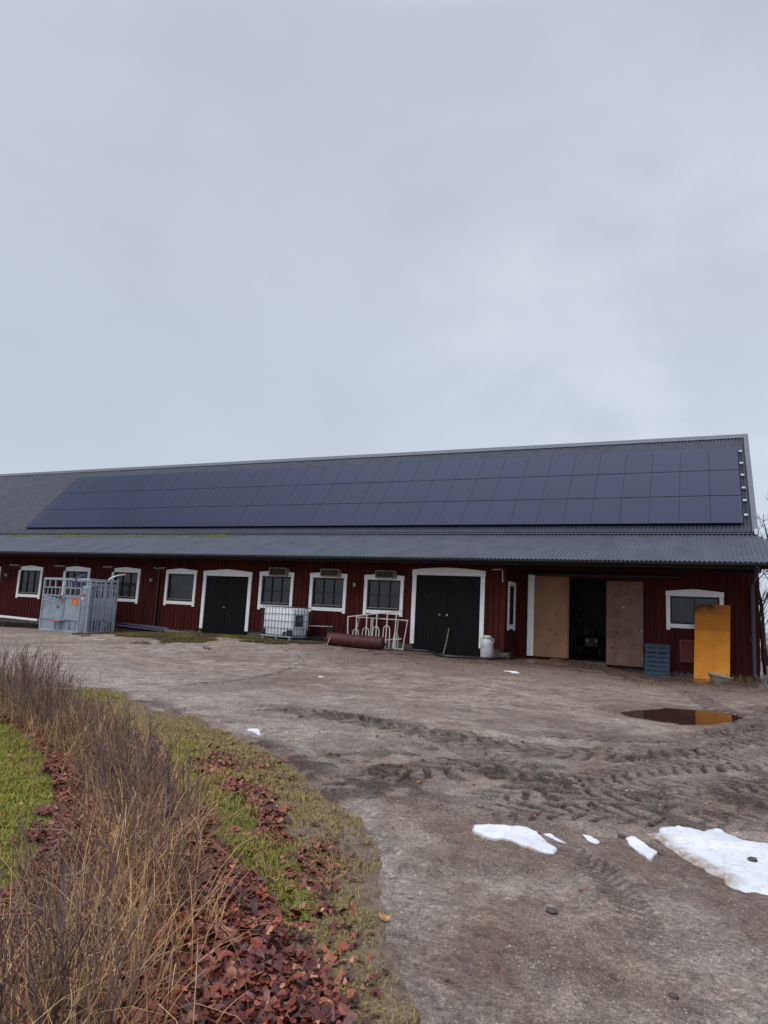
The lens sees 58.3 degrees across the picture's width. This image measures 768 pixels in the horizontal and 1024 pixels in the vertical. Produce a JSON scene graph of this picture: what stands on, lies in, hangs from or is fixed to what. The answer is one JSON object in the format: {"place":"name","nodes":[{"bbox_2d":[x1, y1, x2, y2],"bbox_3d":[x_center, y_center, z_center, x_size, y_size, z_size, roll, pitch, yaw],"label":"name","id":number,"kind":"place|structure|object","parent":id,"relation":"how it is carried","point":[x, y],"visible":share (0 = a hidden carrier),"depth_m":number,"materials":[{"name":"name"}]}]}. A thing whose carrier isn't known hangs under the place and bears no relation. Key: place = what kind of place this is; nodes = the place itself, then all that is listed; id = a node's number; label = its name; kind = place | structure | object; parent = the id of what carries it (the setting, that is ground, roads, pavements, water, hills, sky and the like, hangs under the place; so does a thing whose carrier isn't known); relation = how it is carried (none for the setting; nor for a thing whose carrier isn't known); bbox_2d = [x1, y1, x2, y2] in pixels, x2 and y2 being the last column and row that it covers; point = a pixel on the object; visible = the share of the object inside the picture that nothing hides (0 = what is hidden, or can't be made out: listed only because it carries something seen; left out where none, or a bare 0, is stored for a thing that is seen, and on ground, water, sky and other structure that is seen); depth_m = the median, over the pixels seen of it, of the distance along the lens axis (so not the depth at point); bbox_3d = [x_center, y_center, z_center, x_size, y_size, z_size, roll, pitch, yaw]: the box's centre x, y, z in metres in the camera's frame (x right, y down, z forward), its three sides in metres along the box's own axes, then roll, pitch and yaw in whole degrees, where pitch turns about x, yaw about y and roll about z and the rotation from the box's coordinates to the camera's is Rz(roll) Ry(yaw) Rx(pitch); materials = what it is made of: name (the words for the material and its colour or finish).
{"place":"outdoors","nodes":[
{"label":"outdoors","id":0,"kind":"place"},
{"bbox_2d":[0,680,423,1023],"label":"lawn","id":1,"kind":"structure","parent":0,"point":[391,963],"depth_m":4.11,"materials":[{"name":"plant"}]},
{"bbox_2d":[0,637,68,718],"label":"bare shrub","id":2,"kind":"object","parent":1,"relation":"on","point":[22,679],"visible":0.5,"depth_m":8.79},
{"bbox_2d":[2,654,68,728],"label":"bare shrub","id":3,"kind":"object","parent":1,"relation":"on","point":[22,707],"visible":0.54,"depth_m":8.25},
{"bbox_2d":[2,630,89,711],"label":"bare shrub","id":4,"kind":"object","parent":1,"relation":"on","point":[36,674],"visible":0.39,"depth_m":9.32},
{"bbox_2d":[20,673,86,733],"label":"bare shrub","id":5,"kind":"object","parent":1,"relation":"on","point":[40,720],"visible":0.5,"depth_m":7.85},
{"bbox_2d":[0,848,111,1023],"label":"bare shrub","id":6,"kind":"object","parent":1,"relation":"on","point":[3,965],"visible":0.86,"depth_m":2.20,"materials":[{"name":"plant"}]},
{"bbox_2d":[0,777,122,916],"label":"bare shrub","id":7,"kind":"object","parent":1,"relation":"on","point":[24,829],"visible":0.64,"depth_m":3.55,"materials":[{"name":"plant"}]},
{"bbox_2d":[31,660,102,736],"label":"bare shrub","id":8,"kind":"object","parent":1,"relation":"on","point":[50,700],"visible":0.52,"depth_m":7.76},
{"bbox_2d":[0,815,135,1002],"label":"bare shrub","id":9,"kind":"object","parent":1,"relation":"on","point":[39,937],"visible":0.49,"depth_m":2.85,"materials":[{"name":"plant"}]},
{"bbox_2d":[35,681,115,752],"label":"bare shrub","id":10,"kind":"object","parent":1,"relation":"on","point":[60,722],"visible":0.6,"depth_m":7.14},
{"bbox_2d":[12,810,148,946],"bbox_3d":[-1.430,1.708,3.209,0.518,0.616,0.683,-3,-16,10],"label":"bare shrub","id":11,"kind":"object","parent":1,"relation":"on","point":[103,883],"visible":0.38,"depth_m":3.21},
{"bbox_2d":[0,844,180,1023],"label":"bare shrub","id":12,"kind":"object","parent":1,"relation":"on","point":[110,1019],"visible":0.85,"depth_m":2.34,"materials":[{"name":"plant"}]},
{"bbox_2d":[64,723,134,788],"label":"bare shrub","id":13,"kind":"object","parent":1,"relation":"on","point":[87,751],"visible":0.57,"depth_m":5.63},
{"bbox_2d":[73,687,141,752],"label":"bare shrub","id":14,"kind":"object","parent":1,"relation":"on","point":[91,720],"visible":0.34,"depth_m":6.76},
{"bbox_2d":[65,726,165,806],"bbox_3d":[-1.997,1.955,5.190,0.684,0.604,0.674,4,-8,-9],"label":"bare shrub","id":15,"kind":"object","parent":1,"relation":"on","point":[138,748],"visible":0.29,"depth_m":5.19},
{"bbox_2d":[42,739,205,874],"bbox_3d":[-1.527,1.703,4.034,0.854,0.796,0.647,7,-11,-30],"label":"bare shrub","id":16,"kind":"object","parent":1,"relation":"on","point":[144,810],"visible":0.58,"depth_m":3.99,"materials":[{"name":"plant"}]},
{"bbox_2d":[82,690,169,776],"bbox_3d":[-2.268,1.977,6.109,0.721,0.785,0.818,5,-5,-11],"label":"bare shrub","id":17,"kind":"object","parent":1,"relation":"on","point":[126,722],"visible":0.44,"depth_m":6.04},
{"bbox_2d":[85,738,182,819],"bbox_3d":[-1.737,1.922,4.925,0.596,0.630,0.601,0,-9,21],"label":"bare shrub","id":18,"kind":"object","parent":1,"relation":"on","point":[121,775],"visible":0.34,"depth_m":4.86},
{"bbox_2d":[91,716,201,817],"bbox_3d":[-1.808,1.890,5.029,0.758,0.708,0.746,10,-11,-39],"label":"bare shrub","id":19,"kind":"object","parent":1,"relation":"on","point":[112,769],"visible":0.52,"depth_m":4.97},
{"bbox_2d":[91,725,219,834],"bbox_3d":[-1.544,1.809,4.711,0.872,0.799,0.662,0,-6,-7],"label":"bare shrub","id":20,"kind":"object","parent":1,"relation":"on","point":[168,784],"visible":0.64,"depth_m":4.63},
{"bbox_2d":[99,786,228,911],"bbox_3d":[-1.149,1.739,3.611,0.763,0.674,0.579,6,-8,9],"label":"bare shrub","id":21,"kind":"object","parent":1,"relation":"on","point":[173,867],"visible":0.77,"depth_m":3.52,"materials":[{"name":"plant"}]},
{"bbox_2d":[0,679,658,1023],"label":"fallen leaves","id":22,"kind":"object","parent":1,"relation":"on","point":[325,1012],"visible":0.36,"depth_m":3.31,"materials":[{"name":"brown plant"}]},
{"bbox_2d":[0,627,767,1023],"bbox_3d":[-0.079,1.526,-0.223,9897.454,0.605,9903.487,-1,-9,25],"label":"ground","id":23,"kind":"structure","parent":0,"point":[226,679],"depth_m":6.40,"materials":[{"name":"soil"}]},
{"bbox_2d":[38,574,127,632],"bbox_3d":[-13.756,4.047,31.104,3.800,2.702,1.991,-1,-9,25],"label":"cattle crush","id":24,"kind":"object","parent":23,"relation":"on","point":[64,612],"visible":0.93,"depth_m":30.44,"materials":[{"name":"metal"}]},
{"bbox_2d":[0,668,316,1023],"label":"dry grass","id":25,"kind":"structure","parent":23,"relation":"on","point":[129,902],"depth_m":3.21,"materials":[{"name":"plant"}]},
{"bbox_2d":[260,605,310,640],"bbox_3d":[-3.909,4.410,27.366,1.810,1.314,1.128,-4,-11,40],"label":"liquid container","id":26,"kind":"object","parent":23,"relation":"on","point":[288,622],"visible":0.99,"depth_m":26.97,"materials":[{"name":"white plastic"}]},
{"bbox_2d":[324,632,386,649],"bbox_3d":[-1.055,4.763,25.358,2.416,0.557,0.500,1,-9,14],"label":"steel roller","id":27,"kind":"object","parent":23,"relation":"on","point":[359,641],"visible":0.9,"depth_m":25.15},
{"bbox_2d":[0,434,767,679],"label":"barn","id":28,"kind":"structure","parent":23,"relation":"on","point":[518,591],"depth_m":27.23,"materials":[{"name":"red paint"}]},
{"bbox_2d":[15,566,43,598],"bbox_3d":[-17.930,3.547,34.910,1.763,1.658,0.126,-1,-9,25],"label":"window","id":29,"kind":"structure","parent":28,"relation":"in","point":[29,582],"depth_m":34.95,"materials":[{"name":"white paint"}]},
{"bbox_2d":[61,566,90,595],"bbox_3d":[-14.988,3.491,33.563,1.789,1.685,0.126,-1,-9,25],"label":"window","id":30,"kind":"structure","parent":28,"relation":"in","point":[70,572],"depth_m":33.64,"materials":[{"name":"white paint"}]},
{"bbox_2d":[111,567,140,603],"bbox_3d":[-12.098,3.423,32.242,1.776,1.670,0.126,-1,-9,25],"label":"window","id":31,"kind":"structure","parent":28,"relation":"in","point":[128,591],"depth_m":32.20,"materials":[{"name":"white paint"}]},
{"bbox_2d":[163,568,197,606],"bbox_3d":[-9.103,3.369,30.871,1.767,1.667,0.126,-1,-9,25],"label":"window","id":32,"kind":"structure","parent":28,"relation":"in","point":[180,584],"depth_m":30.91,"materials":[{"name":"white paint"}]},
{"bbox_2d":[199,569,252,635],"bbox_3d":[-6.829,3.934,29.719,2.592,2.925,0.124,-1,-9,25],"label":"double door","id":33,"kind":"structure","parent":28,"relation":"in","point":[226,593],"depth_m":29.71,"materials":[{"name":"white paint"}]},
{"bbox_2d":[252,505,283,525],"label":"solar panel","id":34,"kind":"object","parent":28,"relation":"attached to","point":[267,515],"visible":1,"depth_m":33.71,"materials":[{"name":"blue glass"}]},
{"bbox_2d":[257,571,294,608],"bbox_3d":[-4.501,3.270,28.767,1.717,1.645,0.126,-1,-9,25],"label":"window","id":35,"kind":"structure","parent":28,"relation":"in","point":[273,590],"depth_m":28.83,"materials":[{"name":"white paint"}]},
{"bbox_2d":[270,505,301,525],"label":"solar panel","id":36,"kind":"object","parent":28,"relation":"attached to","point":[285,516],"visible":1,"depth_m":33.26,"materials":[{"name":"blue glass"}]},
{"bbox_2d":[289,504,320,525],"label":"solar panel","id":37,"kind":"object","parent":28,"relation":"attached to","point":[304,515],"visible":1,"depth_m":32.82,"materials":[{"name":"blue glass"}]},
{"bbox_2d":[303,484,332,504],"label":"solar panel","id":38,"kind":"object","parent":28,"relation":"attached to","point":[318,493],"visible":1,"depth_m":33.98,"materials":[{"name":"blue glass"}]},
{"bbox_2d":[308,504,339,525],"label":"solar panel","id":39,"kind":"object","parent":28,"relation":"attached to","point":[324,515],"visible":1,"depth_m":32.37,"materials":[{"name":"blue glass"}]},
{"bbox_2d":[308,572,347,613],"bbox_3d":[-2.253,3.230,27.737,1.711,1.636,0.126,-1,-9,25],"label":"window","id":40,"kind":"structure","parent":28,"relation":"in","point":[325,593],"depth_m":27.76,"materials":[{"name":"white paint"}]},
{"bbox_2d":[322,483,351,503],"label":"solar panel","id":41,"kind":"object","parent":28,"relation":"attached to","point":[336,494],"visible":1,"depth_m":33.52,"materials":[{"name":"blue glass"}]},
{"bbox_2d":[328,503,359,525],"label":"solar panel","id":42,"kind":"object","parent":28,"relation":"attached to","point":[343,514],"visible":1,"depth_m":31.92,"materials":[{"name":"blue glass"}]},
{"bbox_2d":[341,483,370,503],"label":"solar panel","id":43,"kind":"object","parent":28,"relation":"attached to","point":[355,493],"visible":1,"depth_m":33.07,"materials":[{"name":"blue glass"}]},
{"bbox_2d":[349,503,380,525],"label":"solar panel","id":44,"kind":"object","parent":28,"relation":"attached to","point":[364,514],"visible":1,"depth_m":31.49,"materials":[{"name":"blue glass"}]},
{"bbox_2d":[361,482,390,502],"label":"solar panel","id":45,"kind":"object","parent":28,"relation":"attached to","point":[376,492],"visible":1,"depth_m":32.65,"materials":[{"name":"blue glass"}]},
{"bbox_2d":[363,574,404,616],"bbox_3d":[-0.011,3.207,26.708,1.705,1.616,0.126,-1,-9,25],"label":"window","id":46,"kind":"structure","parent":28,"relation":"in","point":[381,595],"depth_m":26.74,"materials":[{"name":"white paint"}]},
{"bbox_2d":[370,503,400,525],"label":"solar panel","id":47,"kind":"object","parent":28,"relation":"attached to","point":[385,514],"visible":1,"depth_m":31.03,"materials":[{"name":"blue glass"}]},
{"bbox_2d":[372,462,401,482],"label":"solar panel","id":48,"kind":"object","parent":28,"relation":"attached to","point":[386,472],"visible":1,"depth_m":33.79,"materials":[{"name":"blue glass"}]},
{"bbox_2d":[381,481,411,502],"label":"solar panel","id":49,"kind":"object","parent":28,"relation":"attached to","point":[396,492],"visible":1,"depth_m":32.20,"materials":[{"name":"blue glass"}]},
{"bbox_2d":[392,461,420,481],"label":"solar panel","id":50,"kind":"object","parent":28,"relation":"attached to","point":[406,471],"visible":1,"depth_m":33.34,"materials":[{"name":"blue glass"}]},
{"bbox_2d":[391,502,422,525],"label":"solar panel","id":51,"kind":"object","parent":28,"relation":"attached to","point":[407,513],"visible":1,"depth_m":30.61,"materials":[{"name":"blue glass"}]},
{"bbox_2d":[402,480,432,502],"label":"solar panel","id":52,"kind":"object","parent":28,"relation":"attached to","point":[417,491],"visible":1,"depth_m":31.76,"materials":[{"name":"blue glass"}]},
{"bbox_2d":[412,460,441,480],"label":"solar panel","id":53,"kind":"object","parent":28,"relation":"attached to","point":[427,470],"visible":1,"depth_m":32.90,"materials":[{"name":"blue glass"}]},
{"bbox_2d":[414,502,445,524],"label":"solar panel","id":54,"kind":"object","parent":28,"relation":"attached to","point":[429,513],"visible":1,"depth_m":30.17,"materials":[{"name":"blue glass"}]},
{"bbox_2d":[424,480,454,501],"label":"solar panel","id":55,"kind":"object","parent":28,"relation":"attached to","point":[439,491],"visible":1,"depth_m":31.31,"materials":[{"name":"blue glass"}]},
{"bbox_2d":[410,568,485,656],"bbox_3d":[2.340,3.659,25.542,2.876,3.185,0.118,-1,-9,25],"label":"double door","id":56,"kind":"structure","parent":28,"relation":"in","point":[443,599],"depth_m":25.51,"materials":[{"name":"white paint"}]},
{"bbox_2d":[434,459,462,479],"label":"solar panel","id":57,"kind":"object","parent":28,"relation":"attached to","point":[448,469],"visible":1,"depth_m":32.47,"materials":[{"name":"blue glass"}]},
{"bbox_2d":[437,501,468,524],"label":"solar panel","id":58,"kind":"object","parent":28,"relation":"attached to","point":[453,512],"visible":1,"depth_m":29.73,"materials":[{"name":"blue glass"}]},
{"bbox_2d":[446,479,476,501],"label":"solar panel","id":59,"kind":"object","parent":28,"relation":"attached to","point":[461,490],"visible":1,"depth_m":30.88,"materials":[{"name":"blue glass"}]},
{"bbox_2d":[455,458,483,479],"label":"solar panel","id":60,"kind":"object","parent":28,"relation":"attached to","point":[469,468],"visible":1,"depth_m":32.02,"materials":[{"name":"blue glass"}]},
{"bbox_2d":[460,501,491,524],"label":"solar panel","id":61,"kind":"object","parent":28,"relation":"attached to","point":[476,512],"visible":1,"depth_m":29.28,"materials":[{"name":"blue glass"}]},
{"bbox_2d":[469,478,499,500],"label":"solar panel","id":62,"kind":"object","parent":28,"relation":"attached to","point":[484,489],"visible":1,"depth_m":30.43,"materials":[{"name":"blue glass"}]},
{"bbox_2d":[477,457,505,478],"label":"solar panel","id":63,"kind":"object","parent":28,"relation":"attached to","point":[491,467],"visible":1,"depth_m":31.59,"materials":[{"name":"blue glass"}]},
{"bbox_2d":[485,500,516,524],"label":"solar panel","id":64,"kind":"object","parent":28,"relation":"attached to","point":[500,512],"visible":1,"depth_m":28.84,"materials":[{"name":"blue glass"}]},
{"bbox_2d":[493,477,522,500],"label":"solar panel","id":65,"kind":"object","parent":28,"relation":"attached to","point":[507,488],"visible":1,"depth_m":30.00,"materials":[{"name":"blue glass"}]},
{"bbox_2d":[500,456,528,477],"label":"solar panel","id":66,"kind":"object","parent":28,"relation":"attached to","point":[514,467],"visible":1,"depth_m":31.14,"materials":[{"name":"blue glass"}]},
{"bbox_2d":[510,500,541,524],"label":"solar panel","id":67,"kind":"object","parent":28,"relation":"attached to","point":[525,512],"visible":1,"depth_m":28.39,"materials":[{"name":"blue glass"}]},
{"bbox_2d":[517,476,546,499],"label":"solar panel","id":68,"kind":"object","parent":28,"relation":"attached to","point":[532,488],"visible":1,"depth_m":29.55,"materials":[{"name":"blue glass"}]},
{"bbox_2d":[524,455,552,476],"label":"solar panel","id":69,"kind":"object","parent":28,"relation":"attached to","point":[537,466],"visible":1,"depth_m":30.70,"materials":[{"name":"blue glass"}]},
{"bbox_2d":[536,499,566,524],"bbox_3d":[6.820,-0.013,28.001,1.046,1.590,0.035,-1,-51,25],"label":"solar panel","id":70,"kind":"object","parent":28,"relation":"attached to","point":[551,511],"visible":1,"depth_m":27.95,"materials":[{"name":"blue glass"}]},
{"bbox_2d":[533,576,569,658],"bbox_3d":[6.152,3.841,25.343,1.287,2.940,0.065,-1,-9,25],"label":"sliding door","id":71,"kind":"structure","parent":28,"relation":"in","point":[551,593],"depth_m":25.32,"materials":[{"name":"brown wood"}]},
{"bbox_2d":[542,476,571,498],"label":"solar panel","id":72,"kind":"object","parent":28,"relation":"attached to","point":[557,487],"visible":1,"depth_m":29.12,"materials":[{"name":"blue glass"}]},
{"bbox_2d":[548,454,576,475],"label":"solar panel","id":73,"kind":"object","parent":28,"relation":"attached to","point":[562,465],"visible":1,"depth_m":30.26,"materials":[{"name":"blue glass"}]},
{"bbox_2d":[563,498,593,524],"bbox_3d":[7.783,-0.026,27.561,1.046,1.590,0.038,-1,-51,25],"label":"solar panel","id":74,"kind":"object","parent":28,"relation":"attached to","point":[578,511],"visible":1,"depth_m":27.51,"materials":[{"name":"blue glass"}]},
{"bbox_2d":[568,475,597,498],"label":"solar panel","id":75,"kind":"object","parent":28,"relation":"attached to","point":[582,486],"visible":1,"depth_m":28.67,"materials":[{"name":"blue glass"}]},
{"bbox_2d":[573,453,600,475],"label":"solar panel","id":76,"kind":"object","parent":28,"relation":"attached to","point":[587,463],"visible":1,"depth_m":29.82,"materials":[{"name":"blue glass"}]},
{"bbox_2d":[575,621,605,659],"bbox_3d":[8.174,5.070,27.325,1.070,1.450,1.790,1,-9,13],"label":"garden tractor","id":77,"kind":"object","parent":28,"relation":"in","point":[589,638],"visible":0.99,"depth_m":26.67,"materials":[{"name":"black paint"}]},
{"bbox_2d":[590,498,621,523],"bbox_3d":[8.743,-0.042,27.121,1.046,1.590,0.036,-1,-51,25],"label":"solar panel","id":78,"kind":"object","parent":28,"relation":"attached to","point":[605,510],"visible":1,"depth_m":27.09,"materials":[{"name":"blue glass"}]},
{"bbox_2d":[595,474,623,497],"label":"solar panel","id":79,"kind":"object","parent":28,"relation":"attached to","point":[609,485],"visible":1,"depth_m":28.23,"materials":[{"name":"blue glass"}]},
{"bbox_2d":[598,452,626,474],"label":"solar panel","id":80,"kind":"object","parent":28,"relation":"attached to","point":[612,462],"visible":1,"depth_m":29.38,"materials":[{"name":"blue glass"}]},
{"bbox_2d":[606,581,643,666],"bbox_3d":[8.447,3.907,24.188,1.234,2.930,0.080,-1,-9,25],"label":"sliding door","id":81,"kind":"structure","parent":28,"relation":"in","point":[624,599],"depth_m":24.17,"materials":[{"name":"brown wood"}]},
{"bbox_2d":[619,497,649,523],"bbox_3d":[9.706,-0.055,26.680,1.046,1.590,0.037,-1,-51,25],"label":"solar panel","id":82,"kind":"object","parent":28,"relation":"attached to","point":[634,510],"visible":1,"depth_m":26.64,"materials":[{"name":"blue glass"}]},
{"bbox_2d":[622,473,651,497],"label":"solar panel","id":83,"kind":"object","parent":28,"relation":"attached to","point":[636,485],"visible":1,"depth_m":27.79,"materials":[{"name":"blue glass"}]},
{"bbox_2d":[625,450,652,473],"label":"solar panel","id":84,"kind":"object","parent":28,"relation":"attached to","point":[638,461],"visible":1,"depth_m":28.94,"materials":[{"name":"blue glass"}]},
{"bbox_2d":[649,497,678,523],"bbox_3d":[10.667,-0.071,26.238,1.046,1.590,0.035,-1,-51,25],"label":"solar panel","id":85,"kind":"object","parent":28,"relation":"attached to","point":[663,510],"visible":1,"depth_m":26.19,"materials":[{"name":"blue glass"}]},
{"bbox_2d":[650,472,679,496],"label":"solar panel","id":86,"kind":"object","parent":28,"relation":"attached to","point":[665,484],"visible":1,"depth_m":27.35,"materials":[{"name":"blue glass"}]},
{"bbox_2d":[652,449,679,472],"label":"solar panel","id":87,"kind":"object","parent":28,"relation":"attached to","point":[668,460],"visible":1,"depth_m":28.50,"materials":[{"name":"blue glass"}]},
{"bbox_2d":[680,448,708,471],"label":"solar panel","id":88,"kind":"object","parent":28,"relation":"attached to","point":[694,459],"visible":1,"depth_m":28.05,"materials":[{"name":"blue glass"}]},
{"bbox_2d":[679,496,710,523],"bbox_3d":[11.629,-0.085,25.798,1.046,1.590,0.035,-1,-51,25],"label":"solar panel","id":89,"kind":"object","parent":28,"relation":"attached to","point":[694,509],"visible":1,"depth_m":25.75,"materials":[{"name":"blue glass"}]},
{"bbox_2d":[680,471,709,496],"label":"solar panel","id":90,"kind":"object","parent":28,"relation":"attached to","point":[694,483],"visible":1,"depth_m":26.91,"materials":[{"name":"blue glass"}]},
{"bbox_2d":[666,589,723,629],"bbox_3d":[10.579,3.340,23.474,1.820,1.406,0.126,-1,-9,25],"label":"window","id":91,"kind":"structure","parent":28,"relation":"in","point":[680,604],"depth_m":23.61,"materials":[{"name":"white paint"}]},
{"bbox_2d":[708,446,738,470],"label":"solar panel","id":92,"kind":"object","parent":28,"relation":"attached to","point":[723,458],"visible":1,"depth_m":27.61,"materials":[{"name":"blue glass"}]},
{"bbox_2d":[709,470,740,495],"bbox_3d":[13.100,-1.125,26.505,1.046,1.590,0.035,-1,-51,25],"label":"solar panel","id":93,"kind":"object","parent":28,"relation":"attached to","point":[724,482],"visible":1,"depth_m":26.46,"materials":[{"name":"blue glass"}]},
{"bbox_2d":[710,495,742,523],"bbox_3d":[12.592,-0.099,25.357,1.046,1.590,0.038,-1,-51,25],"label":"solar panel","id":94,"kind":"object","parent":28,"relation":"attached to","point":[726,509],"visible":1,"depth_m":25.30,"materials":[{"name":"blue glass"}]},
{"bbox_2d":[27,627,767,683],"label":"rough grass","id":95,"kind":"structure","parent":23,"relation":"on","point":[189,637],"depth_m":25.58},
{"bbox_2d":[163,645,767,855],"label":"mud clods","id":96,"kind":"object","parent":23,"relation":"on","point":[584,797],"visible":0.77,"depth_m":7.46,"materials":[{"name":"soil"}]},
{"bbox_2d":[472,824,556,853],"bbox_3d":[0.949,2.394,5.072,0.479,0.043,0.669,5,-9,-15],"label":"snow patch","id":97,"kind":"object","parent":23,"relation":"on","point":[526,837],"visible":1,"depth_m":5.07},
{"bbox_2d":[644,643,669,675],"bbox_3d":[9.235,5.006,23.292,0.788,1.075,0.149,-1,-26,25],"label":"wooden pallet","id":98,"kind":"object","parent":23,"relation":"on","point":[657,660],"visible":0.94,"depth_m":23.22,"materials":[{"name":"blue paint"}]},
{"bbox_2d":[620,707,746,724],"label":"puddle","id":99,"kind":"object","parent":23,"relation":"on","point":[690,717],"visible":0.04,"depth_m":12.91,"materials":[{"name":"brown liquid"}]},
{"bbox_2d":[646,825,767,894],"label":"snow patch","id":100,"kind":"object","parent":23,"relation":"on","point":[720,853],"visible":1,"depth_m":4.92,"materials":[{"name":"snow"}]},
{"bbox_2d":[694,604,729,678],"bbox_3d":[10.825,4.275,22.727,1.137,2.437,0.698,-1,-9,25],"label":"plywood sheet","id":101,"kind":"object","parent":23,"relation":"on","point":[712,640],"visible":0.79,"depth_m":22.73,"materials":[{"name":"orange paint"}]},
{"bbox_2d":[0,0,767,632],"label":"sky","id":102,"kind":"structure","parent":0,"point":[231,230],"materials":[{"name":"grey"}]},
{"bbox_2d":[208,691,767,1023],"bbox_3d":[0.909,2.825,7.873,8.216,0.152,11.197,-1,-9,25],"label":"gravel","id":103,"kind":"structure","parent":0,"point":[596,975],"depth_m":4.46,"materials":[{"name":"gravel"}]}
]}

